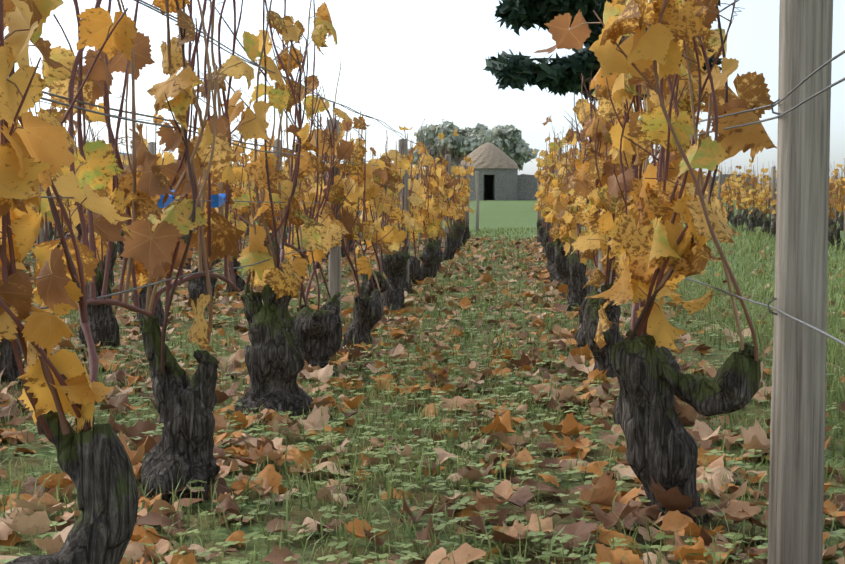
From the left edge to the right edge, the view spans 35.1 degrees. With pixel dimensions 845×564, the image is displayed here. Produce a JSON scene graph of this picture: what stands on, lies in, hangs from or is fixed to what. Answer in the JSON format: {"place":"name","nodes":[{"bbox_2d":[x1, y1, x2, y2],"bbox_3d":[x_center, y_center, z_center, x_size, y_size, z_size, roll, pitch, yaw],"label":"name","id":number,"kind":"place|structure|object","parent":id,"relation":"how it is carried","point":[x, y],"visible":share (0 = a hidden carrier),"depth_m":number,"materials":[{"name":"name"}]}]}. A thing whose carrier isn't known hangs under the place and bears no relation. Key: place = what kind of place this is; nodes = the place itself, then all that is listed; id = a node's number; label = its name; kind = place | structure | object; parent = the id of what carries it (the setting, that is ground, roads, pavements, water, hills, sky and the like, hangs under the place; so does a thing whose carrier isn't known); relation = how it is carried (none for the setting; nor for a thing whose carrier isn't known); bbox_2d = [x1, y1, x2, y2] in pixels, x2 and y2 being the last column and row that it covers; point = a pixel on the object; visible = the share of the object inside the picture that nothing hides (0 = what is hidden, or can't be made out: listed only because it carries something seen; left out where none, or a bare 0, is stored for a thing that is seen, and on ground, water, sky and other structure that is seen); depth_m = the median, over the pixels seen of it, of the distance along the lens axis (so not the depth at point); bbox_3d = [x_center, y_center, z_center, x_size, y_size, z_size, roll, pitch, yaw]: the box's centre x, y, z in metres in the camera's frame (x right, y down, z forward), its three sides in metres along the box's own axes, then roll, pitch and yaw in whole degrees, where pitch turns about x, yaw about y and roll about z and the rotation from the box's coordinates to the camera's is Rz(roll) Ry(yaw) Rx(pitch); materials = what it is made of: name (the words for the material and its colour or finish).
{"place":"outdoors","nodes":[
{"label":"outdoors","id":0,"kind":"place"},
{"bbox_2d":[0,155,844,563],"bbox_3d":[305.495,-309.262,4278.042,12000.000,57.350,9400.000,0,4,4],"label":"ground","id":1,"kind":"structure","parent":0,"point":[506,213],"depth_m":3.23,"materials":[{"name":"plant"}]},
{"bbox_2d":[0,0,844,563],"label":"vine","id":2,"kind":"object","parent":1,"relation":"on","point":[34,154],"depth_m":2.67,"materials":[{"name":"yellow plant"}]},
{"bbox_2d":[0,0,844,438],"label":"vine canes","id":3,"kind":"object","parent":2,"relation":"attached to","point":[638,326],"visible":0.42,"depth_m":2.70,"materials":[{"name":"brown plant"}]},
{"bbox_2d":[0,0,738,374],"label":"vine leaves","id":4,"kind":"object","parent":3,"relation":"attached to","point":[328,134],"visible":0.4,"depth_m":2.46,"materials":[{"name":"plant"}]},
{"bbox_2d":[230,101,647,163],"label":"grape bunches","id":5,"kind":"object","parent":2,"relation":"hanging from","point":[640,118],"depth_m":2.68,"materials":[{"name":"food"}]},
{"bbox_2d":[0,234,844,563],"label":"fallen leaves","id":6,"kind":"object","parent":1,"relation":"on","point":[674,502],"visible":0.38,"depth_m":3.19,"materials":[{"name":"brown plant"}]},
{"bbox_2d":[0,233,844,563],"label":"clover herbs","id":7,"kind":"object","parent":1,"relation":"on","point":[464,501],"visible":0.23,"depth_m":2.98,"materials":[{"name":"green plant"}]},
{"bbox_2d":[7,0,844,563],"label":"trellis posts","id":8,"kind":"object","parent":1,"relation":"on","point":[801,182],"visible":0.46,"depth_m":2.04,"materials":[{"name":"grey wood"}]},
{"bbox_2d":[41,196,374,204],"bbox_3d":[-0.394,-0.230,3.861,0.003,0.056,5.300,0,4,4],"label":"trellis wire","id":9,"kind":"object","parent":8,"relation":"attached to","point":[195,200],"visible":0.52,"depth_m":2.91,"materials":[{"name":"grey metal"}]},
{"bbox_2d":[157,190,225,207],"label":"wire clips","id":10,"kind":"object","parent":9,"relation":"attached to","point":[219,201],"visible":0.75,"depth_m":2.95,"materials":[{"name":"blue plastic"}]},
{"bbox_2d":[33,0,844,345],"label":"trellis wires","id":11,"kind":"object","parent":8,"relation":"attached to","point":[419,144],"visible":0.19,"depth_m":2.39,"materials":[{"name":"grey metal"}]},
{"bbox_2d":[767,99,780,314],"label":"post staples","id":12,"kind":"object","parent":8,"relation":"attached to","point":[774,298],"visible":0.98,"depth_m":2.05,"materials":[{"name":"metal"}]},
{"bbox_2d":[408,119,539,178],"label":"round tree","id":13,"kind":"object","parent":1,"relation":"on","point":[512,144],"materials":[{"name":"green plant"}]},
{"bbox_2d":[458,168,517,199],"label":"stone hut walls","id":14,"kind":"structure","parent":1,"relation":"on","point":[498,183],"depth_m":78.21,"materials":[{"name":"grey stone"}]},
{"bbox_2d":[460,142,519,168],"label":"roof","id":15,"kind":"structure","parent":14,"relation":"on","point":[487,155],"depth_m":78.46,"materials":[{"name":"beige stone"}]},
{"bbox_2d":[483,0,722,102],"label":"conifer tree","id":16,"kind":"object","parent":1,"relation":"on","point":[557,75],"depth_m":48.28,"materials":[{"name":"green plant"}]},
{"bbox_2d":[518,174,755,199],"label":"dry stone wall","id":17,"kind":"structure","parent":1,"relation":"on","point":[527,186],"depth_m":79.59,"materials":[{"name":"grey stone"}]},
{"bbox_2d":[4,0,844,185],"label":"sky","id":18,"kind":"structure","parent":0,"point":[406,63],"materials":[{"name":"white"}]}
]}

